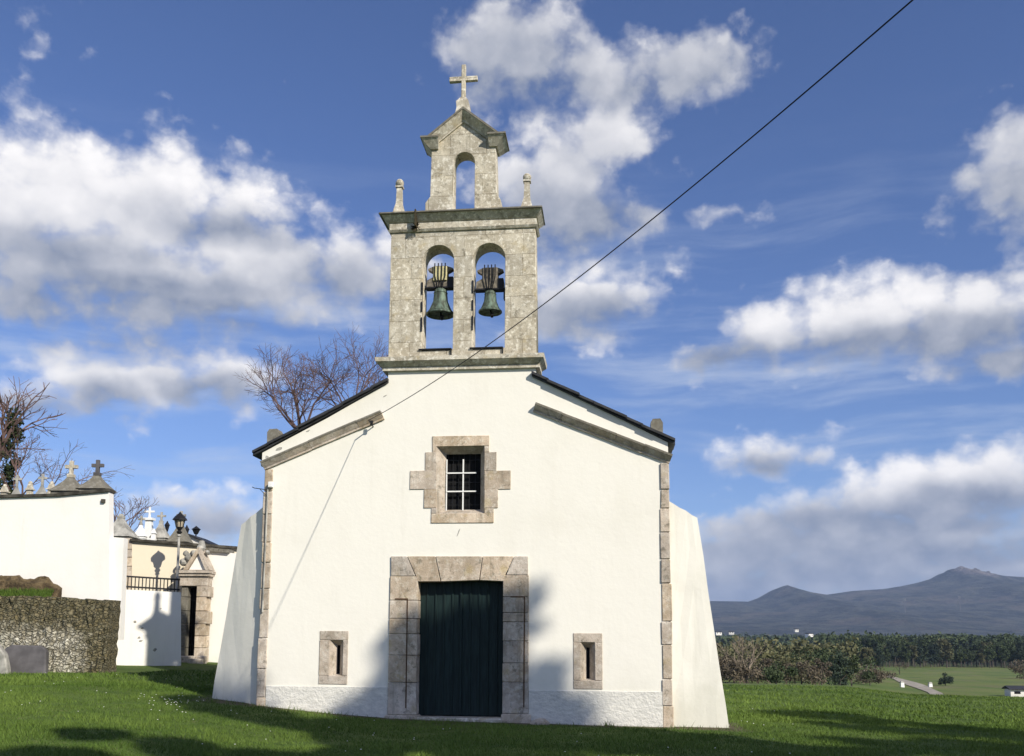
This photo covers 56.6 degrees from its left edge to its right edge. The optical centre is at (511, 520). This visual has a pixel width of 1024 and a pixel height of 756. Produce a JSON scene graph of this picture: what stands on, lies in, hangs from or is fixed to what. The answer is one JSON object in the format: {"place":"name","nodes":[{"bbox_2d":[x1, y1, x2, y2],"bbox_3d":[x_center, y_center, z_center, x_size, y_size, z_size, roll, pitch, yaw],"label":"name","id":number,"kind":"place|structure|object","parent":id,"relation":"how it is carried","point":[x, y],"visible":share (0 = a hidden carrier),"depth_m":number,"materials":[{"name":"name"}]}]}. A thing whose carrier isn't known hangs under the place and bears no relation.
{"place":"outdoors","nodes":[
{"label":"outdoors","id":0,"kind":"place"},
{"bbox_2d":[165,521,169,531],"bbox_3d":[-13.526,2.550,36.950,0.207,5.135,0.207,0,-7,0],"label":"cemetery lamp","id":1,"kind":"object","parent":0,"point":[167,524],"visible":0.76,"depth_m":37.18,"materials":[{"name":"black metal"}]},
{"bbox_2d":[0,635,1023,755],"bbox_3d":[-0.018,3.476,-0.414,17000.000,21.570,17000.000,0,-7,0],"label":"ground","id":2,"kind":"structure","parent":0,"point":[969,680],"depth_m":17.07,"materials":[{"name":"green plant"}]},
{"bbox_2d":[0,645,10,673],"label":"pale stone","id":3,"kind":"object","parent":2,"relation":"on","point":[4,663],"visible":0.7,"depth_m":22.62,"materials":[{"name":"stone"}]},
{"bbox_2d":[0,484,10,494],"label":"stone finial","id":4,"kind":"object","parent":2,"relation":"on","point":[4,489],"visible":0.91,"depth_m":26.82,"materials":[{"name":"stone"}]},
{"bbox_2d":[12,475,21,493],"bbox_3d":[-15.297,1.505,29.016,0.295,5.896,0.295,0,-7,0],"label":"grave cross","id":5,"kind":"object","parent":2,"relation":"on","point":[16,489],"visible":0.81,"depth_m":29.30,"materials":[{"name":"stone"}]},
{"bbox_2d":[5,645,48,672],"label":"stone slab","id":6,"kind":"structure","parent":2,"relation":"on","point":[28,659],"depth_m":23.18,"materials":[{"name":"grey stone"}]},
{"bbox_2d":[25,481,34,493],"bbox_3d":[-13.652,1.558,26.594,0.202,5.415,0.202,0,-7,0],"label":"stone finial","id":7,"kind":"object","parent":2,"relation":"on","point":[29,488],"visible":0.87,"depth_m":26.83,"materials":[{"name":"stone"}]},
{"bbox_2d":[35,474,47,493],"bbox_3d":[-14.513,1.504,29.017,0.351,5.956,0.351,0,-7,0],"label":"grave cross","id":8,"kind":"object","parent":2,"relation":"on","point":[41,490],"visible":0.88,"depth_m":29.30,"materials":[{"name":"stone"}]},
{"bbox_2d":[46,481,54,493],"bbox_3d":[-13.046,1.567,26.593,0.224,5.441,0.224,0,-7,0],"label":"stone finial","id":9,"kind":"object","parent":2,"relation":"on","point":[51,485],"visible":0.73,"depth_m":26.82,"materials":[{"name":"stone"}]},
{"bbox_2d":[0,595,120,672],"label":"rubble wall","id":10,"kind":"structure","parent":2,"relation":"on","point":[74,635],"depth_m":23.93,"materials":[{"name":"stone"}]},
{"bbox_2d":[0,587,53,596],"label":"bank grass","id":11,"kind":"structure","parent":10,"relation":"on","point":[43,592],"depth_m":24.44,"materials":[{"name":"green plant"}]},
{"bbox_2d":[0,575,61,597],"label":"mossy bank","id":12,"kind":"structure","parent":10,"relation":"on","point":[19,582],"depth_m":24.65,"materials":[{"name":"brown soil"}]},
{"bbox_2d":[0,488,127,639],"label":"burial block","id":13,"kind":"structure","parent":2,"relation":"on","point":[70,544],"depth_m":25.32,"materials":[{"name":"paint"}]},
{"bbox_2d":[48,461,79,492],"bbox_3d":[-12.326,1.286,26.225,0.856,5.977,0.856,0,-7,0],"label":"grave cross","id":14,"kind":"object","parent":13,"relation":"on","point":[69,483],"visible":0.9,"depth_m":26.29,"materials":[{"name":"stone"}]},
{"bbox_2d":[0,376,133,493],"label":"ivy tree","id":15,"kind":"object","parent":2,"relation":"on","point":[15,435],"visible":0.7,"depth_m":37.28,"materials":[{"name":"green plant"}]},
{"bbox_2d":[76,460,116,494],"bbox_3d":[-11.592,1.287,26.225,0.825,6.030,0.825,0,-7,0],"label":"grave cross","id":16,"kind":"object","parent":2,"relation":"on","point":[96,481],"visible":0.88,"depth_m":26.32,"materials":[{"name":"stone"}]},
{"bbox_2d":[114,514,139,538],"bbox_3d":[-14.104,2.381,33.948,1.070,5.316,1.070,0,-7,0],"label":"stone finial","id":17,"kind":"object","parent":2,"relation":"on","point":[122,529],"visible":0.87,"depth_m":33.97,"materials":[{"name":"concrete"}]},
{"bbox_2d":[108,484,157,530],"bbox_3d":[-14.560,1.842,35.057,2.732,6.397,2.791,0,-7,0],"label":"leaning tree","id":18,"kind":"object","parent":2,"relation":"on","point":[138,512],"visible":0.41,"depth_m":35.15,"materials":[{"name":"brown plant"}]},
{"bbox_2d":[135,516,147,539],"bbox_3d":[-13.841,2.491,35.144,0.426,5.400,0.426,0,-7,0],"label":"grave cross","id":19,"kind":"object","parent":2,"relation":"on","point":[140,532],"visible":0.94,"depth_m":35.33,"materials":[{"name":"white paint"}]},
{"bbox_2d":[116,590,180,665],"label":"terrace wall","id":20,"kind":"structure","parent":2,"relation":"on","point":[152,634],"depth_m":27.81,"materials":[{"name":"paint"}]},
{"bbox_2d":[126,576,179,591],"bbox_3d":[-10.690,1.870,28.024,1.697,0.500,0.040,3,-7,-25],"label":"iron railing","id":21,"kind":"object","parent":20,"relation":"on","point":[153,587],"visible":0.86,"depth_m":28.05,"materials":[{"name":"black metal"}]},
{"bbox_2d":[143,507,155,539],"bbox_3d":[-13.850,2.365,35.964,0.379,5.844,0.349,0,-7,0],"label":"grave cross","id":22,"kind":"object","parent":2,"relation":"on","point":[148,528],"visible":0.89,"depth_m":36.11,"materials":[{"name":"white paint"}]},
{"bbox_2d":[150,529,156,539],"bbox_3d":[-13.359,2.736,35.115,0.193,4.943,0.193,0,-7,0],"label":"stone finial","id":23,"kind":"object","parent":2,"relation":"on","point":[153,534],"visible":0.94,"depth_m":35.32,"materials":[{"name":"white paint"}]},
{"bbox_2d":[149,512,169,540],"bbox_3d":[-13.242,2.450,35.552,0.646,5.621,0.646,0,-7,0],"label":"grave cross","id":24,"kind":"object","parent":2,"relation":"on","point":[162,534],"visible":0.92,"depth_m":35.65,"materials":[{"name":"stone"}]},
{"bbox_2d":[172,512,187,591],"bbox_3d":[-10.290,2.030,29.158,0.416,4.648,0.416,0,-7,0],"label":"street lamp","id":25,"kind":"object","parent":2,"relation":"on","point":[179,519],"visible":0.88,"depth_m":29.28,"materials":[{"name":"metal"}]},
{"bbox_2d":[167,511,192,542],"bbox_3d":[-12.430,2.434,35.353,0.771,5.666,0.771,0,-7,0],"label":"grave cross","id":26,"kind":"object","parent":2,"relation":"on","point":[184,537],"visible":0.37,"depth_m":35.34,"materials":[{"name":"stone"}]},
{"bbox_2d":[126,538,236,597],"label":"pantheon","id":27,"kind":"structure","parent":2,"relation":"on","point":[151,558],"depth_m":30.54,"materials":[{"name":"beige paint"}]},
{"bbox_2d":[175,540,215,663],"bbox_3d":[-10.063,2.716,29.975,1.092,4.234,0.919,0,-7,0],"label":"gateway","id":28,"kind":"object","parent":2,"relation":"on","point":[197,573],"visible":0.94,"depth_m":29.98,"materials":[{"name":"stone"}]},
{"bbox_2d":[189,587,196,655],"bbox_3d":[-10.093,3.310,30.255,0.376,2.433,0.040,0,-7,0],"label":"dark door","id":29,"kind":"structure","parent":28,"relation":"in","point":[192,622],"depth_m":30.25,"materials":[{"name":"black wood"}]},
{"bbox_2d":[192,526,200,535],"bbox_3d":[-12.383,2.668,36.936,0.349,4.979,0.349,0,-7,0],"label":"cemetery lamp","id":30,"kind":"object","parent":2,"relation":"on","point":[196,529],"visible":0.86,"depth_m":37.13,"materials":[{"name":"black metal"}]},
{"bbox_2d":[188,534,217,544],"bbox_3d":[-11.999,2.966,36.901,1.145,4.766,2.200,0,-7,0],"label":"white tomb","id":31,"kind":"object","parent":2,"relation":"on","point":[195,539],"visible":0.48,"depth_m":36.17,"materials":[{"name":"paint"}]},
{"bbox_2d":[205,548,235,662],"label":"gate wall","id":32,"kind":"structure","parent":2,"relation":"on","point":[222,561],"depth_m":30.53,"materials":[{"name":"paint"}]},
{"bbox_2d":[234,322,388,428],"bbox_3d":[-6.650,-1.029,32.947,6.480,12.272,4.886,0,-7,0],"label":"bare tree","id":33,"kind":"object","parent":2,"relation":"on","point":[298,373],"visible":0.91,"depth_m":33.24,"materials":[{"name":"brown plant"}]},
{"bbox_2d":[21,674,790,755],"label":"daisies","id":34,"kind":"object","parent":2,"relation":"on","point":[271,711],"visible":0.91,"depth_m":16.76,"materials":[{"name":"white plant"}]},
{"bbox_2d":[212,64,728,727],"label":"church","id":35,"kind":"structure","parent":2,"relation":"on","point":[506,534],"depth_m":18.14,"materials":[{"name":"white paint"}]},
{"bbox_2d":[424,263,453,319],"bbox_3d":[-1.423,-4.542,18.956,0.569,1.167,0.569,7,-9,-42],"label":"bell","id":36,"kind":"object","parent":35,"relation":"attached to","point":[440,283],"visible":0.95,"depth_m":18.89,"materials":[{"name":"green metal"}]},
{"bbox_2d":[418,582,462,715],"bbox_3d":[-1.368,2.414,18.151,0.846,2.550,0.110,0,-7,6],"label":"door leaf","id":37,"kind":"structure","parent":35,"relation":"in","point":[440,664],"depth_m":18.13,"materials":[{"name":"green paint"}]},
{"bbox_2d":[446,454,480,510],"bbox_3d":[-0.963,-0.763,18.477,0.950,1.340,0.172,0,-7,6],"label":"window","id":38,"kind":"structure","parent":35,"relation":"in","point":[463,471],"depth_m":18.50,"materials":[{"name":"black glass"}]},
{"bbox_2d":[461,581,503,715],"bbox_3d":[-0.540,2.409,18.071,0.850,2.550,0.092,0,-7,6],"label":"door leaf","id":39,"kind":"structure","parent":35,"relation":"in","point":[482,613],"depth_m":18.04,"materials":[{"name":"green paint"}]},
{"bbox_2d":[474,264,504,317],"bbox_3d":[-0.429,-4.525,18.845,0.632,1.077,0.470,4,-8,-26],"label":"bell","id":40,"kind":"object","parent":35,"relation":"attached to","point":[490,283],"visible":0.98,"depth_m":18.78,"materials":[{"name":"green metal"}]},
{"bbox_2d":[369,0,912,419],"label":"overhead cable","id":41,"kind":"object","parent":35,"relation":"attached to","point":[871,35],"visible":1,"depth_m":9.02,"materials":[{"name":"black metal"}]},
{"bbox_2d":[718,647,734,679],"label":"tree","id":42,"kind":"object","parent":2,"relation":"on","point":[724,655],"visible":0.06,"depth_m":160.47,"materials":[{"name":"green plant"}]},
{"bbox_2d":[718,654,743,676],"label":"tree","id":43,"kind":"object","parent":2,"relation":"on","point":[725,659],"visible":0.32,"depth_m":103.16,"materials":[{"name":"brown plant"}]},
{"bbox_2d":[720,660,760,682],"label":"bush","id":44,"kind":"object","parent":2,"relation":"on","point":[734,673],"visible":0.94,"depth_m":94.53,"materials":[{"name":"brown plant"}]},
{"bbox_2d":[716,636,773,682],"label":"bare tree","id":45,"kind":"object","parent":2,"relation":"on","point":[742,660],"visible":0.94,"depth_m":95.27,"materials":[{"name":"brown plant"}]},
{"bbox_2d":[718,649,774,668],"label":"tree","id":46,"kind":"object","parent":2,"relation":"on","point":[746,655],"visible":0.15,"depth_m":154.86,"materials":[{"name":"green plant"}]},
{"bbox_2d":[738,657,775,683],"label":"bush","id":47,"kind":"object","parent":2,"relation":"on","point":[766,661],"visible":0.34,"depth_m":106.10,"materials":[{"name":"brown plant"}]},
{"bbox_2d":[762,661,799,683],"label":"bush","id":48,"kind":"object","parent":2,"relation":"on","point":[773,674],"visible":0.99,"depth_m":88.39,"materials":[{"name":"green plant"}]},
{"bbox_2d":[758,652,815,684],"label":"bush","id":49,"kind":"object","parent":2,"relation":"on","point":[780,659],"visible":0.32,"depth_m":140.11,"materials":[{"name":"green plant"}]},
{"bbox_2d":[716,634,861,680],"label":"hedge","id":50,"kind":"object","parent":2,"relation":"on","point":[796,647],"visible":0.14,"depth_m":177.23,"materials":[{"name":"green plant"}]},
{"bbox_2d":[781,660,827,684],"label":"bush","id":51,"kind":"object","parent":2,"relation":"on","point":[813,672],"visible":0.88,"depth_m":96.85,"materials":[{"name":"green plant"}]},
{"bbox_2d":[786,645,841,679],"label":"tree","id":52,"kind":"object","parent":2,"relation":"on","point":[822,657],"visible":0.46,"depth_m":159.44,"materials":[{"name":"green plant"}]},
{"bbox_2d":[812,658,832,684],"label":"tree","id":53,"kind":"object","parent":2,"relation":"on","point":[824,668],"visible":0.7,"depth_m":115.69,"materials":[{"name":"green plant"}]},
{"bbox_2d":[822,650,853,685],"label":"tree","id":54,"kind":"object","parent":2,"relation":"on","point":[838,677],"visible":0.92,"depth_m":121.44,"materials":[{"name":"green plant"}]},
{"bbox_2d":[831,655,878,685],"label":"bush","id":55,"kind":"object","parent":2,"relation":"on","point":[854,663],"visible":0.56,"depth_m":140.20,"materials":[{"name":"green plant"}]},
{"bbox_2d":[849,637,862,657],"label":"forest tree","id":56,"kind":"object","parent":2,"relation":"on","point":[859,648],"visible":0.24,"depth_m":334.22,"materials":[{"name":"green plant"}]},
{"bbox_2d":[858,647,872,668],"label":"forest tree","id":57,"kind":"object","parent":2,"relation":"on","point":[865,650],"visible":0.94,"depth_m":333.10,"materials":[{"name":"green plant"}]},
{"bbox_2d":[861,636,869,667],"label":"forest tree","id":58,"kind":"object","parent":2,"relation":"on","point":[865,642],"visible":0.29,"depth_m":370.29,"materials":[{"name":"green plant"}]},
{"bbox_2d":[715,632,1023,647],"bbox_3d":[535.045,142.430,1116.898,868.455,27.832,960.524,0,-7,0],"label":"valley wood","id":59,"kind":"object","parent":2,"relation":"on","point":[782,639],"visible":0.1,"depth_m":884.12,"materials":[{"name":"green plant"}]},
{"bbox_2d":[853,665,886,685],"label":"bush","id":60,"kind":"object","parent":2,"relation":"on","point":[879,676],"visible":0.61,"depth_m":164.20,"materials":[{"name":"plant"}]},
{"bbox_2d":[867,651,876,665],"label":"forest tree","id":61,"kind":"object","parent":2,"relation":"on","point":[870,653],"visible":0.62,"depth_m":334.77,"materials":[{"name":"green plant"}]},
{"bbox_2d":[866,634,882,652],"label":"forest tree","id":62,"kind":"object","parent":2,"relation":"on","point":[879,638],"visible":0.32,"depth_m":369.09,"materials":[{"name":"green plant"}]},
{"bbox_2d":[870,639,880,669],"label":"forest tree","id":63,"kind":"object","parent":2,"relation":"on","point":[875,646],"visible":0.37,"depth_m":342.98,"materials":[{"name":"green plant"}]},
{"bbox_2d":[876,647,885,666],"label":"forest tree","id":64,"kind":"object","parent":2,"relation":"on","point":[879,655],"visible":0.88,"depth_m":334.06,"materials":[{"name":"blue plant"}]},
{"bbox_2d":[876,635,886,654],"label":"forest tree","id":65,"kind":"object","parent":2,"relation":"on","point":[881,644],"visible":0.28,"depth_m":387.76,"materials":[{"name":"green plant"}]},
{"bbox_2d":[866,669,897,681],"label":"bush","id":66,"kind":"object","parent":2,"relation":"on","point":[893,674],"visible":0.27,"depth_m":191.76,"materials":[{"name":"brown plant"}]},
{"bbox_2d":[883,639,895,666],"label":"forest tree","id":67,"kind":"object","parent":2,"relation":"on","point":[889,647],"visible":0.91,"depth_m":395.19,"materials":[{"name":"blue plant"}]},
{"bbox_2d":[889,638,902,663],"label":"forest tree","id":68,"kind":"object","parent":2,"relation":"on","point":[896,646],"visible":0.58,"depth_m":413.13,"materials":[{"name":"green plant"}]},
{"bbox_2d":[890,658,907,673],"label":"tree","id":69,"kind":"object","parent":2,"relation":"on","point":[899,666],"visible":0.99,"depth_m":276.27,"materials":[{"name":"green plant"}]},
{"bbox_2d":[897,651,903,664],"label":"forest tree","id":70,"kind":"object","parent":2,"relation":"on","point":[900,655],"visible":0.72,"depth_m":402.56,"materials":[{"name":"green plant"}]},
{"bbox_2d":[895,635,906,665],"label":"forest tree","id":71,"kind":"object","parent":2,"relation":"on","point":[902,639],"visible":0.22,"depth_m":425.84,"materials":[{"name":"green plant"}]},
{"bbox_2d":[902,652,909,664],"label":"forest tree","id":72,"kind":"object","parent":2,"relation":"on","point":[906,657],"visible":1,"depth_m":391.91,"materials":[{"name":"green plant"}]},
{"bbox_2d":[900,639,913,666],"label":"forest tree","id":73,"kind":"object","parent":2,"relation":"on","point":[904,648],"visible":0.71,"depth_m":400.86,"materials":[{"name":"green plant"}]},
{"bbox_2d":[906,636,914,665],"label":"forest tree","id":74,"kind":"object","parent":2,"relation":"on","point":[910,640],"visible":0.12,"depth_m":427.78,"materials":[{"name":"green plant"}]},
{"bbox_2d":[907,645,920,666],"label":"forest tree","id":75,"kind":"object","parent":2,"relation":"on","point":[914,654],"visible":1,"depth_m":393.33,"materials":[{"name":"green plant"}]},
{"bbox_2d":[813,630,1023,663],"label":"deep wood","id":76,"kind":"object","parent":2,"relation":"on","point":[960,639],"visible":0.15,"depth_m":483.14,"materials":[{"name":"green plant"}]},
{"bbox_2d":[916,645,927,667],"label":"forest tree","id":77,"kind":"object","parent":2,"relation":"on","point":[920,658],"visible":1,"depth_m":392.59,"materials":[{"name":"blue plant"}]},
{"bbox_2d":[915,639,930,666],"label":"forest tree","id":78,"kind":"object","parent":2,"relation":"on","point":[924,646],"visible":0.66,"depth_m":409.64,"materials":[{"name":"green plant"}]},
{"bbox_2d":[923,643,934,666],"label":"forest tree","id":79,"kind":"object","parent":2,"relation":"on","point":[931,658],"visible":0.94,"depth_m":395.90,"materials":[{"name":"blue plant"}]},
{"bbox_2d":[926,642,939,666],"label":"forest tree","id":80,"kind":"object","parent":2,"relation":"on","point":[936,659],"visible":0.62,"depth_m":401.79,"materials":[{"name":"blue plant"}]},
{"bbox_2d":[936,646,944,666],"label":"forest tree","id":81,"kind":"object","parent":2,"relation":"on","point":[939,658],"visible":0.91,"depth_m":402.47,"materials":[{"name":"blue plant"}]},
{"bbox_2d":[936,638,950,665],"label":"forest tree","id":82,"kind":"object","parent":2,"relation":"on","point":[941,640],"visible":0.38,"depth_m":425.17,"materials":[{"name":"green plant"}]},
{"bbox_2d":[938,642,953,667],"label":"forest tree","id":83,"kind":"object","parent":2,"relation":"on","point":[945,649],"visible":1,"depth_m":392.25,"materials":[{"name":"green plant"}]},
{"bbox_2d":[938,672,954,685],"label":"bush","id":84,"kind":"object","parent":2,"relation":"on","point":[948,680],"visible":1,"depth_m":192.26,"materials":[{"name":"green plant"}]},
{"bbox_2d":[944,648,954,666],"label":"forest tree","id":85,"kind":"object","parent":2,"relation":"on","point":[948,659],"visible":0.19,"depth_m":399.69,"materials":[{"name":"green plant"}]},
{"bbox_2d":[948,638,956,665],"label":"forest tree","id":86,"kind":"object","parent":2,"relation":"on","point":[952,644],"visible":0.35,"depth_m":417.62,"materials":[{"name":"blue plant"}]},
{"bbox_2d":[954,642,958,665],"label":"forest tree","id":87,"kind":"object","parent":2,"relation":"on","point":[956,647],"visible":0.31,"depth_m":416.87,"materials":[{"name":"green plant"}]},
{"bbox_2d":[956,649,964,666],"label":"forest tree","id":88,"kind":"object","parent":2,"relation":"on","point":[960,655],"visible":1,"depth_m":404.39,"materials":[{"name":"green plant"}]},
{"bbox_2d":[962,640,970,665],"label":"forest tree","id":89,"kind":"object","parent":2,"relation":"on","point":[966,644],"visible":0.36,"depth_m":429.68,"materials":[{"name":"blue plant"}]},
{"bbox_2d":[966,636,974,650],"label":"forest tree","id":90,"kind":"object","parent":2,"relation":"on","point":[970,641],"visible":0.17,"depth_m":454.46,"materials":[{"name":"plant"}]},
{"bbox_2d":[968,640,982,666],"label":"forest tree","id":91,"kind":"object","parent":2,"relation":"on","point":[975,647],"visible":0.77,"depth_m":414.07,"materials":[{"name":"green plant"}]},
{"bbox_2d":[977,653,985,667],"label":"forest tree","id":92,"kind":"object","parent":2,"relation":"on","point":[983,659],"visible":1,"depth_m":391.96,"materials":[{"name":"green plant"}]},
{"bbox_2d":[980,641,991,666],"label":"forest tree","id":93,"kind":"object","parent":2,"relation":"on","point":[984,643],"visible":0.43,"depth_m":412.18,"materials":[{"name":"green plant"}]},
{"bbox_2d":[983,645,994,667],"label":"forest tree","id":94,"kind":"object","parent":2,"relation":"on","point":[989,651],"visible":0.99,"depth_m":393.49,"materials":[{"name":"green plant"}]},
{"bbox_2d":[985,637,996,665],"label":"forest tree","id":95,"kind":"object","parent":2,"relation":"on","point":[990,640],"visible":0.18,"depth_m":424.09,"materials":[{"name":"green plant"}]},
{"bbox_2d":[985,642,998,666],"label":"forest tree","id":96,"kind":"object","parent":2,"relation":"on","point":[994,647],"visible":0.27,"depth_m":404.29,"materials":[{"name":"green plant"}]},
{"bbox_2d":[994,643,1003,667],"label":"forest tree","id":97,"kind":"object","parent":2,"relation":"on","point":[998,656],"visible":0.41,"depth_m":404.51,"materials":[{"name":"green plant"}]},
{"bbox_2d":[997,646,1010,667],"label":"forest tree","id":98,"kind":"object","parent":2,"relation":"on","point":[1003,652],"visible":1,"depth_m":392.74,"materials":[{"name":"green plant"}]},
{"bbox_2d":[1001,639,1015,666],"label":"forest tree","id":99,"kind":"object","parent":2,"relation":"on","point":[1006,643],"visible":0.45,"depth_m":415.30,"materials":[{"name":"green plant"}]},
{"bbox_2d":[1002,685,1023,696],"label":"shed","id":100,"kind":"structure","parent":2,"relation":"on","point":[1015,691],"depth_m":148.17,"materials":[{"name":"paint"}]},
{"bbox_2d":[1009,648,1016,665],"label":"forest tree","id":101,"kind":"object","parent":2,"relation":"on","point":[1011,652],"visible":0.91,"depth_m":401.82,"materials":[{"name":"green plant"}]},
{"bbox_2d":[1007,659,1023,678],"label":"tree","id":102,"kind":"object","parent":2,"relation":"on","point":[1019,669],"visible":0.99,"depth_m":244.64,"materials":[{"name":"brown plant"}]},
{"bbox_2d":[1011,640,1023,664],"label":"forest tree","id":103,"kind":"object","parent":2,"relation":"on","point":[1019,656],"visible":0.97,"depth_m":401.04,"materials":[{"name":"green plant"}]},
{"bbox_2d":[0,0,1023,601],"label":"sky","id":104,"kind":"structure","parent":0,"point":[825,329],"materials":[{"name":"blue"}]},
{"bbox_2d":[710,566,1023,635],"bbox_3d":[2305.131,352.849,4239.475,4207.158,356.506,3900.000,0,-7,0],"label":"mountain","id":105,"kind":"structure","parent":0,"point":[991,604],"depth_m":3604.08,"materials":[{"name":"stone"}]},
{"bbox_2d":[887,675,942,694],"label":"track","id":106,"kind":"structure","parent":0,"point":[929,690],"depth_m":182.37,"materials":[{"name":"white concrete"}]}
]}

